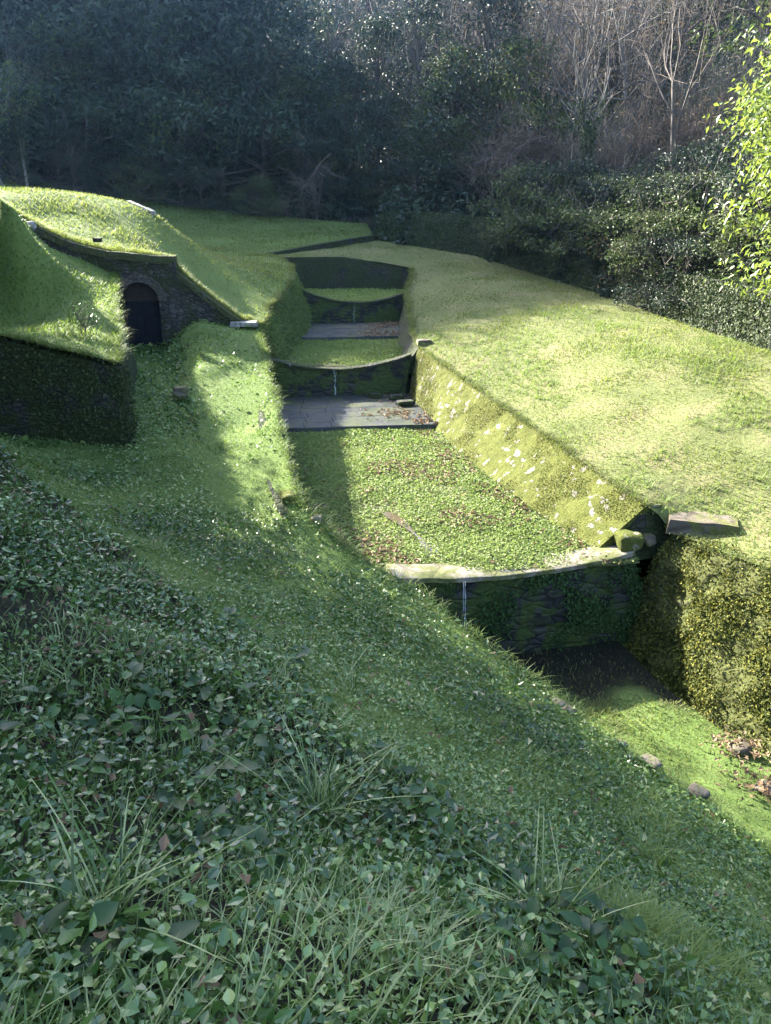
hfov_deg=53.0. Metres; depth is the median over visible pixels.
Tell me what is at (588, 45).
bare tree
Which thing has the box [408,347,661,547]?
revetment wall
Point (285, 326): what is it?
channel wall
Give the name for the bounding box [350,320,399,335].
leaf litter
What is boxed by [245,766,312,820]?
broadleaf plant
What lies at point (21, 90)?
evergreen tree
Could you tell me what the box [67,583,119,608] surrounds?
broadleaf plant
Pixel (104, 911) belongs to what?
broadleaf plant
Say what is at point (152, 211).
stone slab
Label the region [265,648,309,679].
broadleaf plant
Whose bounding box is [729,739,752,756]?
stone
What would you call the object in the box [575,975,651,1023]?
broadleaf plant
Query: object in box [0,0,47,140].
evergreen tree
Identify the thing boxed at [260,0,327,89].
evergreen tree
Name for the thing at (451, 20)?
evergreen tree
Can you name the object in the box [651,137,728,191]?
evergreen shrub
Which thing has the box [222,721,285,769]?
broadleaf plant
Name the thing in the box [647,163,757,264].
evergreen shrub
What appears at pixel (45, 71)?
evergreen tree
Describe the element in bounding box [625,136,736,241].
evergreen shrub
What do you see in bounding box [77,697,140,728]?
broadleaf plant
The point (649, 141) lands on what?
twiggy shrub
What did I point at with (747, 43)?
evergreen tree
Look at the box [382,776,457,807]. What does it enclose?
broadleaf plant
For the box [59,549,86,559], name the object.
broadleaf plant
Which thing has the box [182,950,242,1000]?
broadleaf plant
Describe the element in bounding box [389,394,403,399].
stone
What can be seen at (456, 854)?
broadleaf plant
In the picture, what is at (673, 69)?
ivy clad tree
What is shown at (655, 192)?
evergreen shrub
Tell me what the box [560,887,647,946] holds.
broadleaf plant
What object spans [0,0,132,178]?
evergreen tree
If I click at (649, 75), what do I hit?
bare tree
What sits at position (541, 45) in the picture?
bare tree
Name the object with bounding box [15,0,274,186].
evergreen tree
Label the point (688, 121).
twiggy shrub
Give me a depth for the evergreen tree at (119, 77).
40.66 m
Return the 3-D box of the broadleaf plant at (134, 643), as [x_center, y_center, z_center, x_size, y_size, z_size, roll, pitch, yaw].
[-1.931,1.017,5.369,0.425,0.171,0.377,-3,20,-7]
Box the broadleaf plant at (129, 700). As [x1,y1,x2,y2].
[90,693,153,742]
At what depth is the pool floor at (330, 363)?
22.64 m
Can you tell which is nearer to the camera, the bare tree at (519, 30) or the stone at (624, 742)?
the stone at (624, 742)
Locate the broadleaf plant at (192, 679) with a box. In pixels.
[160,664,201,695]
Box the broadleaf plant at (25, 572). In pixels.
[1,569,34,586]
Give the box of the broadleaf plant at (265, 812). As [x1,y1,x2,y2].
[226,802,270,828]
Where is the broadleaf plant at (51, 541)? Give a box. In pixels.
[24,536,58,551]
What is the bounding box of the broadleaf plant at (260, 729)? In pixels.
[230,724,270,751]
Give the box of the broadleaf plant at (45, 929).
[9,907,117,974]
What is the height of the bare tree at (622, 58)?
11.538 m
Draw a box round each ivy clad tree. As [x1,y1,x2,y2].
[0,0,58,188]
[526,0,600,136]
[550,25,676,219]
[554,0,646,140]
[609,0,739,137]
[680,0,754,114]
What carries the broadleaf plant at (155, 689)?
on the grass bank
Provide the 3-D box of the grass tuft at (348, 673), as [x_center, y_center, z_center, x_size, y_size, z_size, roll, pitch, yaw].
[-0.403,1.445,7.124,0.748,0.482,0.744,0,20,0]
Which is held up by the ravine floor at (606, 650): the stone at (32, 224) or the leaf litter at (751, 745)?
the leaf litter at (751, 745)
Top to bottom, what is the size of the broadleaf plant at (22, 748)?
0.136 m
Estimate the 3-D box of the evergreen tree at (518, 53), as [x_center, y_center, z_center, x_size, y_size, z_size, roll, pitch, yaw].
[6.135,-18.571,36.754,7.292,8.330,7.139,-8,22,-22]
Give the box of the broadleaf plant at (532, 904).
[474,896,557,954]
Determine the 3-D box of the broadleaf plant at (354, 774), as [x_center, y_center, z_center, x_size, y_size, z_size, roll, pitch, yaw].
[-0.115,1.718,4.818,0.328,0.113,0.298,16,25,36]
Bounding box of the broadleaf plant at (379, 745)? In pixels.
[326,741,391,782]
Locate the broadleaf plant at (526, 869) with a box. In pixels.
[494,866,544,903]
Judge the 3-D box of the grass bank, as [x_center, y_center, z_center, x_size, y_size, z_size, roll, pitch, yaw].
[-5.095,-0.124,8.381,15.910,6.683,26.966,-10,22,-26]
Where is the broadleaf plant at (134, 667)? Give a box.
[95,661,151,708]
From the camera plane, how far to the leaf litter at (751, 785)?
9.68 m
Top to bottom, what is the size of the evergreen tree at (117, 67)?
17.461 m
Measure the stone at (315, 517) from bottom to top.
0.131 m
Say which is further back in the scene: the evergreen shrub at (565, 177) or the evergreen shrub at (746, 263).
the evergreen shrub at (565, 177)
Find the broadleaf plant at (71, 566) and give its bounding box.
[53,563,86,580]
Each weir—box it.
[266,353,410,396]
[301,289,403,322]
[385,545,643,655]
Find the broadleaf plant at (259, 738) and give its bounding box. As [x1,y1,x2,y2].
[188,712,271,767]
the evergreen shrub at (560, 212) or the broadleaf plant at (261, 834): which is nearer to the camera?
the broadleaf plant at (261, 834)
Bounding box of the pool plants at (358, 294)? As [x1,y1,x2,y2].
[304,287,405,301]
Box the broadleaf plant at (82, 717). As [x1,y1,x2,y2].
[34,699,88,735]
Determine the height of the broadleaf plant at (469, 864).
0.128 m
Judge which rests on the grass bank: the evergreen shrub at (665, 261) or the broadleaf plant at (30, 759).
the broadleaf plant at (30, 759)
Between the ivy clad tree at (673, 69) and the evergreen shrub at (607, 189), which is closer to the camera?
the evergreen shrub at (607, 189)
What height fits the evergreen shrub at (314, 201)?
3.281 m
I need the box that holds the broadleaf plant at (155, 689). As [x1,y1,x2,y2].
[106,667,171,708]
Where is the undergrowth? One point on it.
(424, 200)
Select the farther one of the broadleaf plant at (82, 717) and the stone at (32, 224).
the stone at (32, 224)
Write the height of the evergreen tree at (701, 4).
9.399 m
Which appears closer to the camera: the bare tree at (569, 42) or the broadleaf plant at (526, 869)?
the broadleaf plant at (526, 869)
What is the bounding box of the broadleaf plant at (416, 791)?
[355,785,444,845]
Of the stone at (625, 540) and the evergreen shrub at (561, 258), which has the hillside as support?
the evergreen shrub at (561, 258)
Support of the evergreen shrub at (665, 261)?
on the hillside
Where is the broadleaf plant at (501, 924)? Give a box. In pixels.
[440,909,517,981]
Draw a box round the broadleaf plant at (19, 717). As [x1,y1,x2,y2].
[0,714,27,742]
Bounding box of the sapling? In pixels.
[69,297,104,335]
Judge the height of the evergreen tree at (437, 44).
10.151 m
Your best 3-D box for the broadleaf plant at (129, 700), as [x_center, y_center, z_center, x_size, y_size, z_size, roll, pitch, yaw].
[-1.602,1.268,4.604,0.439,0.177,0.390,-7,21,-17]
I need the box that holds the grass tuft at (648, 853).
[615,808,709,876]
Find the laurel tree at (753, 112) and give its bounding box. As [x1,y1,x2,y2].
[684,6,770,315]
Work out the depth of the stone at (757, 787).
9.68 m
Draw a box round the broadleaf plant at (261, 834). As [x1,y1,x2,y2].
[224,825,295,884]
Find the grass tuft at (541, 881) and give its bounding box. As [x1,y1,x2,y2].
[443,798,654,974]
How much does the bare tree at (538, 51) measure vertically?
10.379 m
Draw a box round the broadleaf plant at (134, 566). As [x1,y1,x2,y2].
[102,561,150,582]
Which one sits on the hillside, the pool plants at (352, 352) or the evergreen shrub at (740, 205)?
the evergreen shrub at (740, 205)
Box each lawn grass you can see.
[0,175,371,319]
[0,201,121,359]
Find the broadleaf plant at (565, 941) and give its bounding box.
[511,932,618,1015]
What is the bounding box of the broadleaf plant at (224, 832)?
[163,815,245,868]
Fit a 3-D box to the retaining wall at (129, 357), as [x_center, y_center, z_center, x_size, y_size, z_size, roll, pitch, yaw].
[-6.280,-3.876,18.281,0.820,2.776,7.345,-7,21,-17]
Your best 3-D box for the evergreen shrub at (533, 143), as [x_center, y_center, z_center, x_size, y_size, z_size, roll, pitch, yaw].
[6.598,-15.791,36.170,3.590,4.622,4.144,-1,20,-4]
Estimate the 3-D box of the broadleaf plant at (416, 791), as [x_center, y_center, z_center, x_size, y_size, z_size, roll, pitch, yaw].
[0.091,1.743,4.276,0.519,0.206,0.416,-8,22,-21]
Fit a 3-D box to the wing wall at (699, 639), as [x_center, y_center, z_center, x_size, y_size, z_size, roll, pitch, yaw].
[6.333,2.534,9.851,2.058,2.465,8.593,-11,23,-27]
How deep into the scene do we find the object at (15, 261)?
17.97 m
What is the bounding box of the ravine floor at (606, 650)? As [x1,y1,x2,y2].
[502,640,770,851]
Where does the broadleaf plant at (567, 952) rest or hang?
on the grass bank
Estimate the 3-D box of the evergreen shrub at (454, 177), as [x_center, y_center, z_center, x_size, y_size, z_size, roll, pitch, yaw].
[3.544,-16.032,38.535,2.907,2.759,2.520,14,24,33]
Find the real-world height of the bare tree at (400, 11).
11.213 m
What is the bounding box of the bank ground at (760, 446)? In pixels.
[279,240,770,569]
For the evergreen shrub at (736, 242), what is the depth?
21.71 m
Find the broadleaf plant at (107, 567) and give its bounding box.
[93,561,115,575]
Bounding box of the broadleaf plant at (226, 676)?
[200,674,240,697]
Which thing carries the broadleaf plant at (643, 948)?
on the grass bank
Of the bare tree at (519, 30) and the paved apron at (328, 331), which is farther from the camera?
the bare tree at (519, 30)
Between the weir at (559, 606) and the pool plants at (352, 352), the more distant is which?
the pool plants at (352, 352)
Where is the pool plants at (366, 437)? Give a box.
[284,427,639,570]
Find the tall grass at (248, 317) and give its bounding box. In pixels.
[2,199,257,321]
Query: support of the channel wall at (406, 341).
on the bank ground at (760, 446)
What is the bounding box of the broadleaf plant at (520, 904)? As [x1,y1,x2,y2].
[494,887,562,942]
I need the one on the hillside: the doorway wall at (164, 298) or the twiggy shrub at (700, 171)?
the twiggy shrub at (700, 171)
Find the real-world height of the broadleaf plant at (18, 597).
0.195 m
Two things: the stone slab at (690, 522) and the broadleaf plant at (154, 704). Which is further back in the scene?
the stone slab at (690, 522)
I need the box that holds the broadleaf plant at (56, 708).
[3,680,84,723]
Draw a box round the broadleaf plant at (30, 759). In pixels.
[24,748,59,762]
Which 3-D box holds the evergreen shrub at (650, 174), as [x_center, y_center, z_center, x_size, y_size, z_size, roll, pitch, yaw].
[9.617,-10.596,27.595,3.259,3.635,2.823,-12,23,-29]
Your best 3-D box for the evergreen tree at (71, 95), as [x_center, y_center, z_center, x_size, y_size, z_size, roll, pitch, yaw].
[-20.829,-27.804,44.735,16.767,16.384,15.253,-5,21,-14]
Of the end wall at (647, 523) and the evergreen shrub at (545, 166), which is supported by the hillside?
the evergreen shrub at (545, 166)
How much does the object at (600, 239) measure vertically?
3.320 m
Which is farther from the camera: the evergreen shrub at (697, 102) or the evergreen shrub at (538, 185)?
the evergreen shrub at (697, 102)
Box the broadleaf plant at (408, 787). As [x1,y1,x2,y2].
[372,764,431,799]
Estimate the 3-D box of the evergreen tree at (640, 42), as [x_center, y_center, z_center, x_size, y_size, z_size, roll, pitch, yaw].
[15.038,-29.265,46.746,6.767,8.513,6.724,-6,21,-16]
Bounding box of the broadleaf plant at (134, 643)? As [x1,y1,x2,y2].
[86,641,139,671]
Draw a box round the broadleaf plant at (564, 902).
[503,868,587,921]
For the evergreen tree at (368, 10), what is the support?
on the hillside
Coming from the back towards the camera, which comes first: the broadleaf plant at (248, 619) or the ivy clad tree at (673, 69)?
the ivy clad tree at (673, 69)
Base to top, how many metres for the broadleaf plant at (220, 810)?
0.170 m
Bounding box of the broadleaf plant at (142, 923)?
[100,916,175,966]
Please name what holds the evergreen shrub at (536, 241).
on the hillside
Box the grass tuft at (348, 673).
[305,642,380,693]
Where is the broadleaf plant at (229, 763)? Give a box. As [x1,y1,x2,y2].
[173,737,260,782]
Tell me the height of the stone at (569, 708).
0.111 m
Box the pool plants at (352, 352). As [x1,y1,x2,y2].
[284,338,402,365]
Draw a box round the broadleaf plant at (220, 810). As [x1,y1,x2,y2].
[160,803,238,850]
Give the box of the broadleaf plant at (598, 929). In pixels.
[536,911,637,990]
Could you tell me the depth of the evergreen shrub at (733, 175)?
21.79 m
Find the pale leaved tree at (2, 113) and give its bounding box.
[0,54,44,187]
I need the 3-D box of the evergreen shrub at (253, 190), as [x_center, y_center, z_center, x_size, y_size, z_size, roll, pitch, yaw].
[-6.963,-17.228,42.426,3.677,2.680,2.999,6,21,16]
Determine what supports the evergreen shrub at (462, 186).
on the hillside
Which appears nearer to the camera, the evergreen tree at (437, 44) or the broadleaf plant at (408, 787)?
the broadleaf plant at (408, 787)
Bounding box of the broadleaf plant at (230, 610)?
[202,606,244,633]
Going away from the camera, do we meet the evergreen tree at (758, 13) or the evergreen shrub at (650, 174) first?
the evergreen shrub at (650, 174)
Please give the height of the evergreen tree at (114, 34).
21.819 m
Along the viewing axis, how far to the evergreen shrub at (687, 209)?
24.54 m
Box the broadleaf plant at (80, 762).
[19,750,109,785]
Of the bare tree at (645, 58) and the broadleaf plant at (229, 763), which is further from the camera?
the bare tree at (645, 58)
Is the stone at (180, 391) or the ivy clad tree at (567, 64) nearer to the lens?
the stone at (180, 391)
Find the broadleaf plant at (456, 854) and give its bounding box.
[409,850,463,886]
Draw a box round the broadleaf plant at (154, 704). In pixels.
[141,698,191,749]
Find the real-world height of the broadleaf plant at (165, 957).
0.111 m
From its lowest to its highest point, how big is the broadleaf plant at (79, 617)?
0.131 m
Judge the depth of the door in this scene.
21.77 m
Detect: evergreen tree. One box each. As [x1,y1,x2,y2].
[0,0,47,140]
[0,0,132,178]
[0,0,152,166]
[0,0,153,181]
[0,0,165,173]
[0,0,166,186]
[0,0,182,167]
[0,5,134,164]
[0,36,78,149]
[1,0,291,179]
[3,0,180,182]
[12,0,254,197]
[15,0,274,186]
[34,38,240,158]
[52,0,276,176]
[104,0,312,181]
[106,0,334,198]
[143,0,363,188]
[154,23,224,159]
[190,10,280,166]
[237,32,321,156]
[251,59,382,199]
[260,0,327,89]
[267,0,339,45]
[273,51,408,200]
[295,5,428,205]
[327,0,409,86]
[340,0,484,202]
[381,0,435,21]
[389,31,530,200]
[390,0,479,150]
[394,0,578,196]
[415,0,479,46]
[432,28,594,192]
[511,0,634,110]
[518,0,590,34]
[589,0,646,19]
[594,0,697,94]
[643,0,747,30]
[673,0,770,164]
[726,0,769,39]
[729,1,769,29]
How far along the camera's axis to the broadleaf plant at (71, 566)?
7.43 m
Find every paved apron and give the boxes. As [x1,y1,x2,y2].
[276,394,436,433]
[300,322,398,340]
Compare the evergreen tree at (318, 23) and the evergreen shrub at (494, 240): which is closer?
the evergreen shrub at (494, 240)
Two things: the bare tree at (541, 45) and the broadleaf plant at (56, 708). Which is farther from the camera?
the bare tree at (541, 45)
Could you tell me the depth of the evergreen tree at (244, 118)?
46.12 m
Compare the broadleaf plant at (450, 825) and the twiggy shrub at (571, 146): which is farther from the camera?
the twiggy shrub at (571, 146)
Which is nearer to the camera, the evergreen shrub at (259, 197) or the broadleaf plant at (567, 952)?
the broadleaf plant at (567, 952)
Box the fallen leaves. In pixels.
[0,452,769,1023]
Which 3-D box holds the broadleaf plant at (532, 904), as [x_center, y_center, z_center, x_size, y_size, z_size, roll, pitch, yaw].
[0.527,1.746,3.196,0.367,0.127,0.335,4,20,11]
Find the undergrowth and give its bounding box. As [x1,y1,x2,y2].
[0,0,770,392]
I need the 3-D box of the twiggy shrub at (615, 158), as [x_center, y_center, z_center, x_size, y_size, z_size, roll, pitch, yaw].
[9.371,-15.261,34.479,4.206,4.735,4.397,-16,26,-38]
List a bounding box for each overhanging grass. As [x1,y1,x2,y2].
[0,271,133,363]
[254,328,770,855]
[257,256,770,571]
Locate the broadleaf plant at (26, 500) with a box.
[6,499,32,512]
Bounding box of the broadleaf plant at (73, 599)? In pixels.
[56,589,107,608]
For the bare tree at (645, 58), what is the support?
on the hillside
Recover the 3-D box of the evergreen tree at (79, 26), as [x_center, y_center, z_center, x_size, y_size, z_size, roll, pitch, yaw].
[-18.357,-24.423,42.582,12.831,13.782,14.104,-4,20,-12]
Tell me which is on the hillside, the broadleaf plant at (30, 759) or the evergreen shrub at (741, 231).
the evergreen shrub at (741, 231)
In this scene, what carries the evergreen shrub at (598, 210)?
on the hillside
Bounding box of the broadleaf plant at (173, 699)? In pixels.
[147,677,175,708]
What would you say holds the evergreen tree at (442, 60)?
on the hillside
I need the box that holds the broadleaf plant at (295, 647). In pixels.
[272,640,306,651]
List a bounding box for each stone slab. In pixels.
[126,200,155,215]
[230,320,257,326]
[416,338,431,345]
[666,511,738,535]
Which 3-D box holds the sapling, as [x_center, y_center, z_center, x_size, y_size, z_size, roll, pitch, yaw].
[-6.199,-3.879,16.066,0.676,1.195,1.144,-10,22,-24]
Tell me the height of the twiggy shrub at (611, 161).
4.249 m
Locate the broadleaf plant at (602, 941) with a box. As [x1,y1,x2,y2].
[562,925,643,997]
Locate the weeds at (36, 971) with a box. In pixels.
[0,447,747,1023]
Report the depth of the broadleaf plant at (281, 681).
6.13 m
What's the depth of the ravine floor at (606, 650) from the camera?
11.14 m
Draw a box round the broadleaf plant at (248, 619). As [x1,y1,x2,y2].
[229,608,251,623]
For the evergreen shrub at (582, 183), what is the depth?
28.89 m
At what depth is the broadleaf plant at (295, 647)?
7.55 m
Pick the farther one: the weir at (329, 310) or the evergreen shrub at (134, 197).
the evergreen shrub at (134, 197)
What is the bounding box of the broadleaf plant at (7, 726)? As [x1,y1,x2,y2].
[0,719,23,766]
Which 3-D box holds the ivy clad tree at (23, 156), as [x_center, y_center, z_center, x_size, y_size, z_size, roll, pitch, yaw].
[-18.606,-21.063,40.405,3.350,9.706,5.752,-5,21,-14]
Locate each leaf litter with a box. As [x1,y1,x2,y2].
[289,428,622,568]
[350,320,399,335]
[359,392,438,425]
[698,725,770,774]
[714,754,770,803]
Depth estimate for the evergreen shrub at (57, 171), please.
42.57 m
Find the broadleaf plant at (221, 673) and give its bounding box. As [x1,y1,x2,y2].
[186,659,241,688]
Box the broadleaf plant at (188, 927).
[68,903,202,1011]
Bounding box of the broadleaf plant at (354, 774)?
[349,772,390,791]
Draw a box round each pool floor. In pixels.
[291,344,393,365]
[293,431,639,567]
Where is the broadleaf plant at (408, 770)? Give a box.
[367,764,420,800]
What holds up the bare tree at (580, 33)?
on the hillside
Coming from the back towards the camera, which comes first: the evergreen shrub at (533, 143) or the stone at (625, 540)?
the evergreen shrub at (533, 143)
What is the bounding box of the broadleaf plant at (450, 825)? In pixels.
[402,817,470,858]
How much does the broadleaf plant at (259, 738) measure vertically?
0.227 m
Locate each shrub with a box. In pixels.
[0,139,42,185]
[0,147,42,186]
[30,124,91,189]
[44,126,104,193]
[91,154,133,199]
[101,150,174,202]
[183,172,223,210]
[223,174,285,216]
[226,169,293,217]
[293,164,334,219]
[353,161,427,211]
[377,155,435,209]
[436,167,485,210]
[447,148,496,211]
[448,85,570,211]
[460,105,559,193]
[465,155,563,247]
[472,186,555,260]
[490,119,556,202]
[495,184,545,259]
[496,154,550,204]
[497,87,561,146]
[504,162,602,265]
[508,166,563,233]
[510,148,611,247]
[517,87,633,198]
[520,153,607,243]
[523,153,566,204]
[523,238,553,272]
[530,163,641,257]
[534,110,654,202]
[536,224,591,274]
[547,212,586,265]
[548,113,641,201]
[556,156,645,247]
[559,176,673,249]
[560,167,651,258]
[560,169,692,260]
[567,70,669,164]
[578,120,641,202]
[578,220,629,271]
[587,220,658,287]
[590,160,733,264]
[593,206,706,282]
[595,56,675,126]
[596,46,750,190]
[606,244,662,284]
[607,224,697,315]
[611,162,721,263]
[613,161,677,226]
[622,146,668,211]
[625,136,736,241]
[637,225,723,313]
[641,158,764,269]
[645,90,725,148]
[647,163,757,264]
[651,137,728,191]
[656,37,756,151]
[659,186,730,269]
[660,151,731,205]
[662,46,770,149]
[662,179,770,277]
[665,123,770,265]
[667,63,770,186]
[678,90,720,132]
[679,103,767,206]
[684,42,767,120]
[684,159,770,281]
[687,54,766,128]
[704,171,770,279]
[706,176,770,295]
[715,163,766,275]
[720,5,770,89]
[721,184,770,279]
[725,153,765,200]
[728,198,770,282]
[730,14,770,97]
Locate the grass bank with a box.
[0,323,770,1023]
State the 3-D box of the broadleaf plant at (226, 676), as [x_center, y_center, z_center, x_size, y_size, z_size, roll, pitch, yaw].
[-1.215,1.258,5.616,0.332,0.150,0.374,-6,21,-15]
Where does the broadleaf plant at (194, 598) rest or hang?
on the grass bank
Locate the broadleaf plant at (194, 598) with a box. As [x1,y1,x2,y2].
[173,596,203,609]
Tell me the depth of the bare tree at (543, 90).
37.98 m
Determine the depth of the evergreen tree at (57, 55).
41.00 m
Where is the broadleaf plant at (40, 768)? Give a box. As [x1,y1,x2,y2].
[28,765,67,804]
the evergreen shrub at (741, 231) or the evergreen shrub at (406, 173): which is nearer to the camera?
the evergreen shrub at (741, 231)
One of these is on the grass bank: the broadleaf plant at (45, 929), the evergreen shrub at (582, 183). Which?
the broadleaf plant at (45, 929)
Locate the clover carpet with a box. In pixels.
[0,319,770,1023]
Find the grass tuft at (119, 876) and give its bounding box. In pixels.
[0,744,287,1000]
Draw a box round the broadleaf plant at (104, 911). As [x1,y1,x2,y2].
[0,899,118,1017]
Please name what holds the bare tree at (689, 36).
on the hillside
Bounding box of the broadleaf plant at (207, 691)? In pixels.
[190,673,258,712]
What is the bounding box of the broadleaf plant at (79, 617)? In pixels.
[73,612,103,626]
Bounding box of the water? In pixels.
[383,512,440,558]
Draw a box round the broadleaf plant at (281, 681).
[265,678,291,690]
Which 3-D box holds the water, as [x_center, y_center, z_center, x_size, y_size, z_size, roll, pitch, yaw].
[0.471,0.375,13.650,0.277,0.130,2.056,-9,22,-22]
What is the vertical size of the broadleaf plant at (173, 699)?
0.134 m
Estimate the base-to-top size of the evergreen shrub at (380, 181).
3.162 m
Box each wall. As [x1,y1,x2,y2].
[0,330,138,447]
[34,225,244,345]
[114,294,137,436]
[245,257,312,360]
[258,364,296,519]
[266,235,374,254]
[284,256,411,289]
[375,207,770,350]
[398,271,418,372]
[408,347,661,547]
[613,510,670,559]
[624,534,770,756]
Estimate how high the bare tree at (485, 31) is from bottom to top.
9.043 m
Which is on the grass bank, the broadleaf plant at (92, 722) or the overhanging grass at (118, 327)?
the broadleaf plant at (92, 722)
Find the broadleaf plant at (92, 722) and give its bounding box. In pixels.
[74,706,141,748]
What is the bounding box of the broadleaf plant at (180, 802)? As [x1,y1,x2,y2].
[135,764,221,818]
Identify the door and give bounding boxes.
[123,282,162,345]
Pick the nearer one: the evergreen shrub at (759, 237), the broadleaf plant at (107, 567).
the broadleaf plant at (107, 567)
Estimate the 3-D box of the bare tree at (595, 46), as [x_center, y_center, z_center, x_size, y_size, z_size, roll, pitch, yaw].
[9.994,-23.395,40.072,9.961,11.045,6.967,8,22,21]
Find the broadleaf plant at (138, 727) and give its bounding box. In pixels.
[120,708,180,742]
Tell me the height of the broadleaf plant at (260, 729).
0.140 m
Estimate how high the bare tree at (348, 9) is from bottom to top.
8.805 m
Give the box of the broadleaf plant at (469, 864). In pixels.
[445,853,511,894]
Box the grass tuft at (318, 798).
[215,710,406,843]
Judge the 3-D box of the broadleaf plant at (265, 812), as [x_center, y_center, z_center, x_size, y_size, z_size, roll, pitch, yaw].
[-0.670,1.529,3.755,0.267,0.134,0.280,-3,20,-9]
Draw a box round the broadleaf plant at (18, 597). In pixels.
[0,576,38,602]
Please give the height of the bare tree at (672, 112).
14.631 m
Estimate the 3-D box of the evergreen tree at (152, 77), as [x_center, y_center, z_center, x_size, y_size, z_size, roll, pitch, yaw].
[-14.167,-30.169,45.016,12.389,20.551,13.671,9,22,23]
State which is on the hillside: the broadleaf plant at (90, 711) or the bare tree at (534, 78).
the bare tree at (534, 78)
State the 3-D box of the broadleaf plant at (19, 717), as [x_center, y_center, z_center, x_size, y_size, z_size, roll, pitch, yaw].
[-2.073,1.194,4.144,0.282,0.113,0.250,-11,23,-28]
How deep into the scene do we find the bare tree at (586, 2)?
41.21 m
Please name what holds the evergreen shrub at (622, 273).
on the hillside
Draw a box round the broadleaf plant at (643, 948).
[614,942,681,1018]
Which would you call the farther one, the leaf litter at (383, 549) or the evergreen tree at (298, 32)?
the evergreen tree at (298, 32)
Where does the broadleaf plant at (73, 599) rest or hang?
on the grass bank
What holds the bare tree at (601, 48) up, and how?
on the hillside
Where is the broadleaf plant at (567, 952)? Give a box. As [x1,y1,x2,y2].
[519,947,606,1023]
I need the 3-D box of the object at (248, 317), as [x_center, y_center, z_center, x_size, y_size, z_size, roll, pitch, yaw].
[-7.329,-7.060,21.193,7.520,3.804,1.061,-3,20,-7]
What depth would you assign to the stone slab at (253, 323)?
21.51 m
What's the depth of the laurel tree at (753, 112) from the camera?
17.00 m
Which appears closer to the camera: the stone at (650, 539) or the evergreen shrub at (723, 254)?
the stone at (650, 539)
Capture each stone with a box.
[26,221,36,231]
[92,238,102,241]
[172,385,187,397]
[278,487,310,507]
[310,514,322,522]
[369,392,380,397]
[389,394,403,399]
[395,399,414,404]
[550,696,566,706]
[562,704,576,714]
[614,529,644,551]
[618,739,627,748]
[640,753,661,771]
[642,532,656,546]
[687,782,709,799]
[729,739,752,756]
[754,779,770,796]
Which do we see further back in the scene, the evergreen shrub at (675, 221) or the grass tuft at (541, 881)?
the evergreen shrub at (675, 221)
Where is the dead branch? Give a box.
[272,153,347,220]
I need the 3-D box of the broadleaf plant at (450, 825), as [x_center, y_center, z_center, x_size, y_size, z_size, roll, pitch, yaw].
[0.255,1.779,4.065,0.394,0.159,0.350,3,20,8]
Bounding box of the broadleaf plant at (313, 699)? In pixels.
[282,688,333,726]
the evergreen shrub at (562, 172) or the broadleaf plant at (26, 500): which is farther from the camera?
the evergreen shrub at (562, 172)
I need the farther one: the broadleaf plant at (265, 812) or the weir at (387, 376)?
the weir at (387, 376)
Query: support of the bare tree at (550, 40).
on the hillside
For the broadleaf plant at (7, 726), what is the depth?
3.72 m
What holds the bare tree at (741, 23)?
on the hillside
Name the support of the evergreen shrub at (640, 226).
on the hillside
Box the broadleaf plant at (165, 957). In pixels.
[97,941,207,1000]
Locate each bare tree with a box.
[285,114,342,219]
[296,0,403,59]
[327,2,412,173]
[329,0,407,114]
[334,0,484,97]
[341,0,478,175]
[344,0,360,34]
[363,0,470,74]
[381,0,403,51]
[384,0,546,203]
[385,0,549,119]
[388,0,557,163]
[412,2,471,105]
[426,22,484,146]
[443,1,520,54]
[446,1,496,80]
[447,6,604,154]
[451,0,641,151]
[453,1,541,112]
[464,0,556,154]
[464,0,614,142]
[465,0,605,132]
[466,0,710,149]
[471,0,710,161]
[479,0,732,133]
[498,0,662,155]
[509,0,631,154]
[521,1,588,86]
[528,0,642,117]
[535,0,658,140]
[538,0,679,139]
[544,0,681,138]
[562,0,758,162]
[570,0,768,201]
[598,0,650,80]
[601,0,769,105]
[605,0,758,146]
[606,0,660,109]
[614,0,757,145]
[686,0,770,71]
[698,0,770,110]
[736,0,763,65]
[744,0,770,50]
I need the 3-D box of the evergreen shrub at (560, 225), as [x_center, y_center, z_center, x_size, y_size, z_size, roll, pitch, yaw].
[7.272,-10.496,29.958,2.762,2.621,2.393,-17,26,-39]
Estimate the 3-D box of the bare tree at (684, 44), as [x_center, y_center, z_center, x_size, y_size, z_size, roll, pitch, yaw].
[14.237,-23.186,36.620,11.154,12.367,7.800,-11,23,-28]
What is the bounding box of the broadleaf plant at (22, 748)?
[10,744,47,784]
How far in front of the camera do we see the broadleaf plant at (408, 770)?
4.84 m

